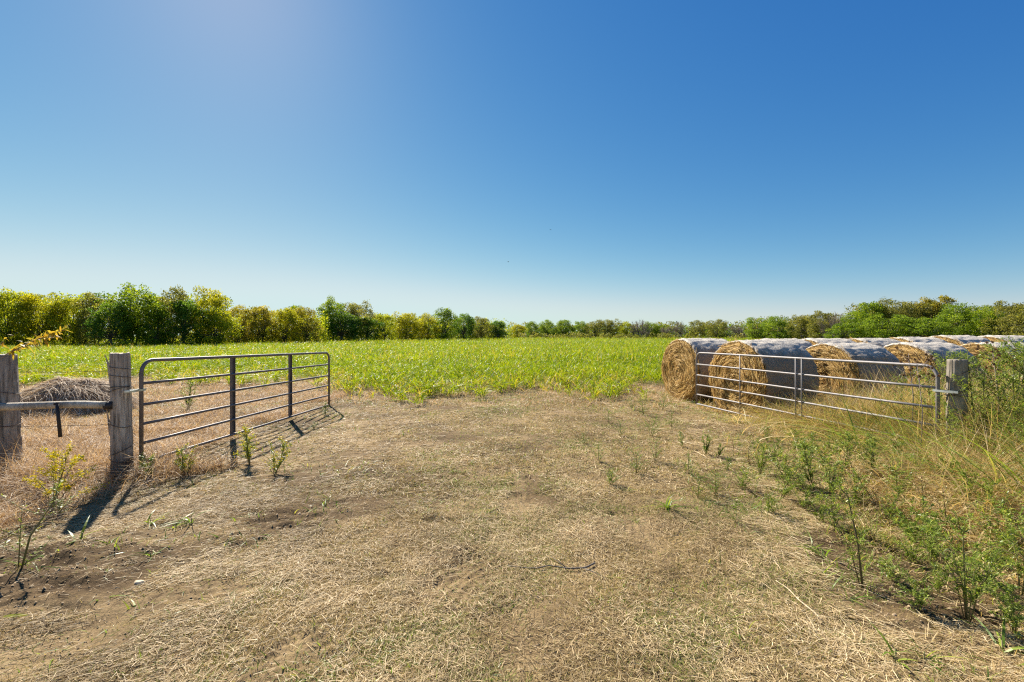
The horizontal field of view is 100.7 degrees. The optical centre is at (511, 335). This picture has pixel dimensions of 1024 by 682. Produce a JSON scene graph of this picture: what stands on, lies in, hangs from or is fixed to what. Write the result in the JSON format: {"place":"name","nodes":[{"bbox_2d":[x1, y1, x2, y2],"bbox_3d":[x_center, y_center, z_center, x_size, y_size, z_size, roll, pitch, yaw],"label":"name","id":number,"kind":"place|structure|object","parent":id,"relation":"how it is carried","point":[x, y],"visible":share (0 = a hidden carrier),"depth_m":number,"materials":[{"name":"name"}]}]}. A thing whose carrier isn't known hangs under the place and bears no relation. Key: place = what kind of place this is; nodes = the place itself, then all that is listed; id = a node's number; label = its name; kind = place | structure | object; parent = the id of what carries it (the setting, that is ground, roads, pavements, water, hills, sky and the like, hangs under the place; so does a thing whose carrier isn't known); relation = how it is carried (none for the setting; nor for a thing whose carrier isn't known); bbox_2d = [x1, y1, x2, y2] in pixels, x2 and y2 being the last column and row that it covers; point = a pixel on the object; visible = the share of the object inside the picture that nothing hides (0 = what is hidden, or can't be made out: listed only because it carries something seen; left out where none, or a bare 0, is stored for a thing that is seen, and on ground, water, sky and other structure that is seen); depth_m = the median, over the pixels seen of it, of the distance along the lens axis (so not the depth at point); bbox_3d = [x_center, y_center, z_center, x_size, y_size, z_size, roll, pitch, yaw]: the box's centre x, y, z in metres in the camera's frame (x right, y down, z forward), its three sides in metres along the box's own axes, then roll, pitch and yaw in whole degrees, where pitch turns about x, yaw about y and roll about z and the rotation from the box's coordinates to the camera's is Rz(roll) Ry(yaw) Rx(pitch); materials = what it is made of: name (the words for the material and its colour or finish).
{"place":"outdoors","nodes":[
{"label":"outdoors","id":0,"kind":"place"},
{"bbox_2d":[0,335,1023,681],"bbox_3d":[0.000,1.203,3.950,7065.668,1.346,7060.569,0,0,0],"label":"ground","id":1,"kind":"structure","parent":0,"point":[72,597],"depth_m":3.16,"materials":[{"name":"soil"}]},
{"bbox_2d":[0,354,22,472],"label":"fence post","id":2,"kind":"object","parent":1,"relation":"on","point":[9,386],"visible":0.73,"depth_m":5.26,"materials":[{"name":"grey wood"}]},
{"bbox_2d":[0,286,44,344],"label":"broadleaf tree","id":3,"kind":"object","parent":1,"relation":"on","point":[7,296],"visible":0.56,"depth_m":48.57,"materials":[{"name":"green plant"}]},
{"bbox_2d":[0,325,72,359],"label":"sapling","id":4,"kind":"object","parent":1,"relation":"on","point":[45,336],"visible":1,"depth_m":4.89,"materials":[{"name":"yellow plant"}]},
{"bbox_2d":[0,479,80,568],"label":"leafy weed","id":5,"kind":"object","parent":1,"relation":"on","point":[30,535],"visible":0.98,"depth_m":3.11,"materials":[{"name":"green plant"}]},
{"bbox_2d":[7,290,76,345],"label":"broadleaf tree","id":6,"kind":"object","parent":1,"relation":"on","point":[42,328],"visible":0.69,"depth_m":49.12,"materials":[{"name":"green plant"}]},
{"bbox_2d":[22,441,109,504],"bbox_3d":[-4.510,1.423,4.318,0.486,0.654,0.480,0,0,7],"label":"yellow flowering weed","id":7,"kind":"object","parent":1,"relation":"on","point":[54,467],"visible":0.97,"depth_m":4.25,"materials":[{"name":"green plant"}]},
{"bbox_2d":[35,291,99,344],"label":"broadleaf tree","id":8,"kind":"object","parent":1,"relation":"on","point":[68,320],"visible":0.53,"depth_m":50.16,"materials":[{"name":"green plant"}]},
{"bbox_2d":[19,374,157,417],"bbox_3d":[-9.992,1.290,9.575,3.379,0.867,2.707,0,0,0],"label":"old hay heap","id":9,"kind":"object","parent":1,"relation":"on","point":[66,389],"visible":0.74,"depth_m":9.14,"materials":[{"name":"beige plant"}]},
{"bbox_2d":[69,291,116,344],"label":"broadleaf tree","id":10,"kind":"object","parent":1,"relation":"on","point":[86,301],"visible":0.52,"depth_m":49.81,"materials":[{"name":"green plant"}]},
{"bbox_2d":[83,301,139,347],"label":"broadleaf tree","id":11,"kind":"object","parent":1,"relation":"on","point":[111,334],"visible":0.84,"depth_m":47.46,"materials":[{"name":"green plant"}]},
{"bbox_2d":[104,352,135,477],"bbox_3d":[-4.800,1.022,5.221,0.258,1.632,0.247,0,0,23],"label":"fence post","id":12,"kind":"object","parent":1,"relation":"on","point":[120,425],"visible":0.89,"depth_m":5.14,"materials":[{"name":"grey wood"}]},
{"bbox_2d":[0,401,112,409],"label":"fence rail","id":13,"kind":"object","parent":12,"relation":"attached to","point":[105,405],"visible":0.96,"depth_m":5.07,"materials":[{"name":"grey wood"}]},
{"bbox_2d":[124,352,329,463],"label":"steel gate","id":14,"kind":"structure","parent":12,"relation":"attached to","point":[232,405],"depth_m":6.89,"materials":[{"name":"grey metal"}]},
{"bbox_2d":[93,282,178,345],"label":"broadleaf tree","id":15,"kind":"object","parent":1,"relation":"on","point":[148,299],"visible":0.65,"depth_m":48.95,"materials":[{"name":"green plant"}]},
{"bbox_2d":[125,306,182,346],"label":"broadleaf tree","id":16,"kind":"object","parent":1,"relation":"on","point":[148,338],"visible":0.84,"depth_m":49.48,"materials":[{"name":"green plant"}]},
{"bbox_2d":[142,284,191,342],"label":"broadleaf tree","id":17,"kind":"object","parent":1,"relation":"on","point":[178,297],"visible":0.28,"depth_m":52.49,"materials":[{"name":"green plant"}]},
{"bbox_2d":[0,383,362,534],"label":"dry grass","id":18,"kind":"structure","parent":1,"relation":"on","point":[96,451],"depth_m":5.95,"materials":[{"name":"beige plant"}]},
{"bbox_2d":[158,299,212,345],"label":"broadleaf tree","id":19,"kind":"object","parent":1,"relation":"on","point":[184,309],"visible":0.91,"depth_m":51.51,"materials":[{"name":"green plant"}]},
{"bbox_2d":[174,443,197,474],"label":"yellow flowering weed","id":20,"kind":"object","parent":1,"relation":"on","point":[182,463],"visible":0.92,"depth_m":5.14,"materials":[{"name":"green plant"}]},
{"bbox_2d":[187,285,240,343],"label":"broadleaf tree","id":21,"kind":"object","parent":1,"relation":"on","point":[215,301],"visible":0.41,"depth_m":54.37,"materials":[{"name":"green plant"}]},
{"bbox_2d":[191,306,243,346],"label":"broadleaf tree","id":22,"kind":"object","parent":1,"relation":"on","point":[217,336],"visible":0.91,"depth_m":53.35,"materials":[{"name":"green plant"}]},
{"bbox_2d":[226,304,261,341],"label":"broadleaf tree","id":23,"kind":"object","parent":1,"relation":"on","point":[245,317],"visible":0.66,"depth_m":60.06,"materials":[{"name":"green plant"}]},
{"bbox_2d":[233,424,258,464],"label":"yellow flowering weed","id":24,"kind":"object","parent":1,"relation":"on","point":[248,456],"visible":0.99,"depth_m":5.59,"materials":[{"name":"green plant"}]},
{"bbox_2d":[0,291,509,345],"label":"woodland","id":25,"kind":"object","parent":1,"relation":"on","point":[321,335],"visible":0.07,"depth_m":72.17,"materials":[{"name":"green plant"}]},
{"bbox_2d":[240,305,280,341],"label":"broadleaf tree","id":26,"kind":"object","parent":1,"relation":"on","point":[264,313],"visible":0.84,"depth_m":62.58,"materials":[{"name":"green plant"}]},
{"bbox_2d":[262,436,294,473],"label":"yellow flowering weed","id":27,"kind":"object","parent":1,"relation":"on","point":[281,460],"visible":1,"depth_m":5.31,"materials":[{"name":"green plant"}]},
{"bbox_2d":[262,307,306,344],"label":"broadleaf tree","id":28,"kind":"object","parent":1,"relation":"on","point":[286,313],"visible":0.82,"depth_m":65.40,"materials":[{"name":"green plant"}]},
{"bbox_2d":[287,306,324,341],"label":"broadleaf tree","id":29,"kind":"object","parent":1,"relation":"on","point":[306,329],"visible":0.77,"depth_m":68.52,"materials":[{"name":"green plant"}]},
{"bbox_2d":[316,296,347,339],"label":"broadleaf tree","id":30,"kind":"object","parent":1,"relation":"on","point":[329,306],"visible":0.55,"depth_m":82.70,"materials":[{"name":"green plant"}]},
{"bbox_2d":[322,311,368,342],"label":"broadleaf tree","id":31,"kind":"object","parent":1,"relation":"on","point":[350,319],"visible":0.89,"depth_m":81.36,"materials":[{"name":"green plant"}]},
{"bbox_2d":[335,299,377,338],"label":"broadleaf tree","id":32,"kind":"object","parent":1,"relation":"on","point":[360,311],"visible":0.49,"depth_m":86.46,"materials":[{"name":"green plant"}]},
{"bbox_2d":[19,369,718,413],"bbox_3d":[0.192,1.670,14.468,54.848,0.436,9.413,0,0,0],"label":"crop stubble","id":33,"kind":"object","parent":1,"relation":"on","point":[310,380],"visible":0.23,"depth_m":12.04,"materials":[{"name":"beige plant"}]},
{"bbox_2d":[356,317,384,341],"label":"broadleaf tree","id":34,"kind":"object","parent":1,"relation":"on","point":[372,323],"visible":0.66,"depth_m":87.64,"materials":[{"name":"green plant"}]},
{"bbox_2d":[373,313,399,341],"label":"broadleaf tree","id":35,"kind":"object","parent":1,"relation":"on","point":[381,318],"visible":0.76,"depth_m":91.73,"materials":[{"name":"green plant"}]},
{"bbox_2d":[0,336,804,404],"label":"crop","id":36,"kind":"object","parent":1,"relation":"on","point":[363,363],"visible":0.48,"depth_m":20.24,"materials":[{"name":"green plant"}]},
{"bbox_2d":[391,311,425,340],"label":"broadleaf tree","id":37,"kind":"object","parent":1,"relation":"on","point":[408,320],"visible":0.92,"depth_m":96.49,"materials":[{"name":"green plant"}]},
{"bbox_2d":[414,312,441,339],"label":"broadleaf tree","id":38,"kind":"object","parent":1,"relation":"on","point":[425,319],"visible":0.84,"depth_m":101.08,"materials":[{"name":"green plant"}]},
{"bbox_2d":[427,307,462,339],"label":"broadleaf tree","id":39,"kind":"object","parent":1,"relation":"on","point":[447,315],"visible":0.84,"depth_m":105.17,"materials":[{"name":"green plant"}]},
{"bbox_2d":[451,313,479,339],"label":"broadleaf tree","id":40,"kind":"object","parent":1,"relation":"on","point":[469,320],"visible":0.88,"depth_m":111.40,"materials":[{"name":"green plant"}]},
{"bbox_2d":[0,415,1023,681],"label":"soil clods","id":41,"kind":"object","parent":1,"relation":"on","point":[440,579],"visible":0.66,"depth_m":2.90,"materials":[{"name":"brown soil"}]},
{"bbox_2d":[1,386,1023,681],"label":"green grass","id":42,"kind":"structure","parent":1,"relation":"on","point":[971,462],"depth_m":4.23,"materials":[{"name":"green plant"}]},
{"bbox_2d":[506,320,748,338],"bbox_3d":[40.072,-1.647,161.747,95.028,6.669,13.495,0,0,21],"label":"woodland","id":43,"kind":"object","parent":1,"relation":"on","point":[663,326],"visible":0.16,"depth_m":155.33,"materials":[{"name":"green plant"}]},
{"bbox_2d":[510,331,756,339],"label":"brush","id":44,"kind":"object","parent":1,"relation":"on","point":[665,335],"visible":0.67,"depth_m":132.81,"materials":[{"name":"green plant"}]},
{"bbox_2d":[661,337,728,401],"bbox_3d":[5.386,0.983,12.184,1.547,1.917,1.947,0,0,-12],"label":"round hay bale","id":45,"kind":"object","parent":1,"relation":"on","point":[678,368],"visible":0.69,"depth_m":11.70},
{"bbox_2d":[703,318,728,337],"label":"broadleaf tree","id":46,"kind":"object","parent":1,"relation":"on","point":[712,326],"visible":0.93,"depth_m":133.18,"materials":[{"name":"green plant"}]},
{"bbox_2d":[740,317,769,338],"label":"broadleaf tree","id":47,"kind":"object","parent":1,"relation":"on","point":[755,333],"visible":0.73,"depth_m":107.66,"materials":[{"name":"green plant"}]},
{"bbox_2d":[708,337,819,415],"bbox_3d":[5.735,0.987,9.825,1.553,1.910,1.931,0,0,-12],"label":"round hay bale","id":48,"kind":"object","parent":1,"relation":"on","point":[780,347],"visible":0.66,"depth_m":9.20},
{"bbox_2d":[761,316,792,338],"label":"broadleaf tree","id":49,"kind":"object","parent":1,"relation":"on","point":[782,333],"visible":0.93,"depth_m":99.17,"materials":[{"name":"green plant"}]},
{"bbox_2d":[760,447,805,485],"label":"leafy weed","id":50,"kind":"object","parent":1,"relation":"on","point":[783,463],"visible":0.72,"depth_m":4.78,"materials":[{"name":"green plant"}]},
{"bbox_2d":[775,463,804,497],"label":"leafy weed","id":51,"kind":"object","parent":1,"relation":"on","point":[787,489],"visible":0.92,"depth_m":4.32,"materials":[{"name":"green plant"}]},
{"bbox_2d":[785,314,816,338],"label":"broadleaf tree","id":52,"kind":"object","parent":1,"relation":"on","point":[803,323],"visible":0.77,"depth_m":93.64,"materials":[{"name":"green plant"}]},
{"bbox_2d":[792,440,824,490],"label":"leafy weed","id":53,"kind":"object","parent":1,"relation":"on","point":[811,474],"visible":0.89,"depth_m":4.65,"materials":[{"name":"green plant"}]},
{"bbox_2d":[804,310,835,337],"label":"broadleaf tree","id":54,"kind":"object","parent":1,"relation":"on","point":[813,323],"visible":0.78,"depth_m":89.23,"materials":[{"name":"green plant"}]},
{"bbox_2d":[813,453,845,496],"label":"leafy weed","id":55,"kind":"object","parent":1,"relation":"on","point":[831,471],"visible":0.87,"depth_m":4.39,"materials":[{"name":"green plant"}]},
{"bbox_2d":[816,322,872,338],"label":"broadleaf tree","id":56,"kind":"object","parent":1,"relation":"on","point":[851,327],"visible":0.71,"depth_m":75.14,"materials":[{"name":"green plant"}]},
{"bbox_2d":[832,432,859,475],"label":"leafy weed","id":57,"kind":"object","parent":1,"relation":"on","point":[848,435],"visible":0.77,"depth_m":4.96,"materials":[{"name":"green plant"}]},
{"bbox_2d":[821,469,873,587],"bbox_3d":[2.372,1.359,2.996,0.262,0.810,0.321,0,0,-40],"label":"leafy weed","id":58,"kind":"object","parent":1,"relation":"on","point":[864,531],"visible":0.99,"depth_m":2.96,"materials":[{"name":"green plant"}]},
{"bbox_2d":[688,374,1023,681],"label":"tangled grass","id":59,"kind":"structure","parent":1,"relation":"on","point":[775,418],"depth_m":4.47,"materials":[{"name":"beige plant"}]},
{"bbox_2d":[806,342,905,403],"bbox_3d":[8.053,1.042,10.243,1.568,1.826,1.858,0,0,-14],"label":"round hay bale","id":60,"kind":"object","parent":1,"relation":"on","point":[863,351],"visible":0.42,"depth_m":9.66},
{"bbox_2d":[848,301,890,337],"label":"broadleaf tree","id":61,"kind":"object","parent":1,"relation":"on","point":[866,307],"visible":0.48,"depth_m":79.24,"materials":[{"name":"green plant"}]},
{"bbox_2d":[856,439,884,479],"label":"leafy weed","id":62,"kind":"object","parent":1,"relation":"on","point":[870,451],"visible":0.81,"depth_m":4.83,"materials":[{"name":"green plant"}]},
{"bbox_2d":[743,303,1021,339],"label":"woodland","id":63,"kind":"object","parent":1,"relation":"on","point":[791,331],"visible":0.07,"depth_m":100.70,"materials":[{"name":"green plant"}]},
{"bbox_2d":[854,314,919,337],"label":"broadleaf tree","id":64,"kind":"object","parent":1,"relation":"on","point":[880,333],"visible":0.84,"depth_m":71.26,"materials":[{"name":"green plant"}]},
{"bbox_2d":[874,485,905,521],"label":"leafy weed","id":65,"kind":"object","parent":1,"relation":"on","point":[895,498],"visible":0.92,"depth_m":3.82,"materials":[{"name":"green plant"}]},
{"bbox_2d":[879,462,913,493],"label":"leafy weed","id":66,"kind":"object","parent":1,"relation":"on","point":[900,472],"visible":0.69,"depth_m":4.34,"materials":[{"name":"green plant"}]},
{"bbox_2d":[872,298,921,336],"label":"broadleaf tree","id":67,"kind":"object","parent":1,"relation":"on","point":[892,310],"visible":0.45,"depth_m":76.66,"materials":[{"name":"green plant"}]},
{"bbox_2d":[892,532,929,561],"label":"leafy weed","id":68,"kind":"object","parent":1,"relation":"on","point":[912,554],"visible":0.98,"depth_m":3.21,"materials":[{"name":"green plant"}]},
{"bbox_2d":[804,358,1023,469],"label":"tall grass","id":69,"kind":"structure","parent":1,"relation":"on","point":[907,393],"depth_m":6.05,"materials":[{"name":"plant"}]},
{"bbox_2d":[892,567,937,610],"bbox_3d":[2.515,1.615,2.651,0.217,0.246,0.245,0,0,44],"label":"leafy weed","id":70,"kind":"object","parent":1,"relation":"on","point":[921,602],"visible":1,"depth_m":2.65,"materials":[{"name":"green plant"}]},
{"bbox_2d":[883,495,957,544],"bbox_3d":[3.322,1.523,3.447,0.446,0.448,0.352,0,0,29],"label":"leafy weed","id":71,"kind":"object","parent":1,"relation":"on","point":[909,530],"visible":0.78,"depth_m":3.46,"materials":[{"name":"green plant"}]},
{"bbox_2d":[893,298,952,336],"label":"broadleaf tree","id":72,"kind":"object","parent":1,"relation":"on","point":[925,311],"visible":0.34,"depth_m":75.81,"materials":[{"name":"green plant"}]},
{"bbox_2d":[885,316,965,336],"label":"broadleaf tree","id":73,"kind":"object","parent":1,"relation":"on","point":[928,325],"visible":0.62,"depth_m":67.43,"materials":[{"name":"green plant"}]},
{"bbox_2d":[883,368,975,432],"bbox_3d":[5.855,1.082,5.866,1.084,1.359,0.975,0,0,30],"label":"leafy weed","id":74,"kind":"object","parent":1,"relation":"on","point":[909,390],"visible":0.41,"depth_m":5.93,"materials":[{"name":"green plant"}]},
{"bbox_2d":[908,513,957,565],"bbox_3d":[3.131,1.553,3.180,0.236,0.388,0.292,0,0,18],"label":"leafy weed","id":75,"kind":"object","parent":1,"relation":"on","point":[931,551],"visible":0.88,"depth_m":3.17,"materials":[{"name":"green plant"}]},
{"bbox_2d":[884,342,987,396],"bbox_3d":[10.124,1.069,10.489,1.563,1.821,1.856,0,0,-11],"label":"round hay bale","id":76,"kind":"object","parent":1,"relation":"on","point":[916,350],"visible":0.16,"depth_m":10.01},
{"bbox_2d":[911,294,962,335],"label":"broadleaf tree","id":77,"kind":"object","parent":1,"relation":"on","point":[943,299],"visible":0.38,"depth_m":75.13,"materials":[{"name":"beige plant"}]},
{"bbox_2d":[945,359,968,448],"bbox_3d":[5.682,1.076,5.420,0.221,1.534,0.216,0,0,0],"label":"fence post","id":78,"kind":"object","parent":1,"relation":"on","point":[957,367],"visible":0.51,"depth_m":5.36,"materials":[{"name":"grey wood"}]},
{"bbox_2d":[696,352,957,451],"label":"steel gate","id":79,"kind":"structure","parent":78,"relation":"attached to","point":[937,389],"depth_m":7.18,"materials":[{"name":"grey metal"}]},
{"bbox_2d":[930,301,985,335],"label":"broadleaf tree","id":80,"kind":"object","parent":1,"relation":"on","point":[945,316],"visible":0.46,"depth_m":69.18,"materials":[{"name":"green plant"}]},
{"bbox_2d":[930,335,989,345],"bbox_3d":[14.067,0.914,13.483,1.568,1.945,1.980,0,0,-12],"label":"round hay bale","id":81,"kind":"object","parent":1,"relation":"on","point":[959,340],"visible":0.05,"depth_m":13.11},
{"bbox_2d":[926,508,1005,624],"bbox_3d":[2.741,1.403,2.572,0.435,0.716,0.330,0,0,-38],"label":"leafy weed","id":82,"kind":"object","parent":1,"relation":"on","point":[965,561],"visible":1,"depth_m":2.55,"materials":[{"name":"green plant"}]},
{"bbox_2d":[952,467,985,509],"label":"leafy weed","id":83,"kind":"object","parent":1,"relation":"on","point":[962,473],"visible":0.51,"depth_m":3.92,"materials":[{"name":"green plant"}]},
{"bbox_2d":[926,347,1019,441],"bbox_3d":[5.788,0.953,5.383,0.879,1.622,0.895,0,0,22],"label":"leafy weed","id":84,"kind":"object","parent":1,"relation":"on","point":[969,378],"visible":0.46,"depth_m":5.33,"materials":[{"name":"green plant"}]},
{"bbox_2d":[926,347,1022,418],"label":"leafy weed","id":85,"kind":"object","parent":1,"relation":"on","point":[982,377],"visible":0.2,"depth_m":5.63,"materials":[{"name":"green plant"}]},
{"bbox_2d":[929,367,1023,446],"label":"leafy weed","id":86,"kind":"object","parent":1,"relation":"on","point":[983,384],"visible":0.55,"depth_m":5.18,"materials":[{"name":"green plant"}]},
{"bbox_2d":[956,305,1006,335],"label":"broadleaf tree","id":87,"kind":"object","parent":1,"relation":"on","point":[977,323],"visible":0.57,"depth_m":65.46,"materials":[{"name":"green plant"}]},
{"bbox_2d":[944,541,1023,594],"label":"leafy weed","id":88,"kind":"object","parent":1,"relation":"on","point":[979,575],"visible":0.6,"depth_m":2.80,"materials":[{"name":"green plant"}]},
{"bbox_2d":[958,340,1023,395],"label":"round hay bale","id":89,"kind":"object","parent":1,"relation":"on","point":[970,347],"visible":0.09,"depth_m":10.57},
{"bbox_2d":[961,477,1022,518],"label":"leafy weed","id":90,"kind":"object","parent":1,"relation":"on","point":[988,488],"visible":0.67,"depth_m":3.69,"materials":[{"name":"green plant"}]},
{"bbox_2d":[965,499,1023,555],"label":"leafy weed","id":91,"kind":"object","parent":1,"relation":"on","point":[1009,515],"visible":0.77,"depth_m":3.28,"materials":[{"name":"green plant"}]},
{"bbox_2d":[968,337,1023,443],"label":"leafy weed","id":92,"kind":"object","parent":1,"relation":"on","point":[1022,358],"visible":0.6,"depth_m":5.12,"materials":[{"name":"green plant"}]},
{"bbox_2d":[969,345,1023,437],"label":"leafy weed","id":93,"kind":"object","parent":1,"relation":"on","point":[1012,379],"visible":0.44,"depth_m":5.22,"materials":[{"name":"green plant"}]},
{"bbox_2d":[974,520,1023,567],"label":"leafy weed","id":94,"kind":"object","parent":1,"relation":"on","point":[1006,552],"visible":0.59,"depth_m":3.11,"materials":[{"name":"green plant"}]},
{"bbox_2d":[978,300,1023,335],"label":"broadleaf tree","id":95,"kind":"object","parent":1,"relation":"on","point":[1000,306],"visible":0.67,"depth_m":62.00,"materials":[{"name":"green plant"}]},
{"bbox_2d":[983,526,1023,595],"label":"leafy weed","id":96,"kind":"object","parent":1,"relation":"on","point":[1019,572],"visible":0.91,"depth_m":2.80,"materials":[{"name":"green plant"}]},
{"bbox_2d":[988,579,1023,637],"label":"leafy weed","id":97,"kind":"object","parent":1,"relation":"on","point":[1009,611],"visible":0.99,"depth_m":2.44,"materials":[{"name":"green plant"}]},
{"bbox_2d":[1006,302,1023,335],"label":"broadleaf tree","id":98,"kind":"object","parent":1,"relation":"on","point":[1019,316],"visible":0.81,"depth_m":59.25,"materials":[{"name":"green plant"}]},
{"bbox_2d":[0,0,1023,334],"label":"sky","id":99,"kind":"structure","parent":0,"point":[732,161],"materials":[{"name":"blue"}]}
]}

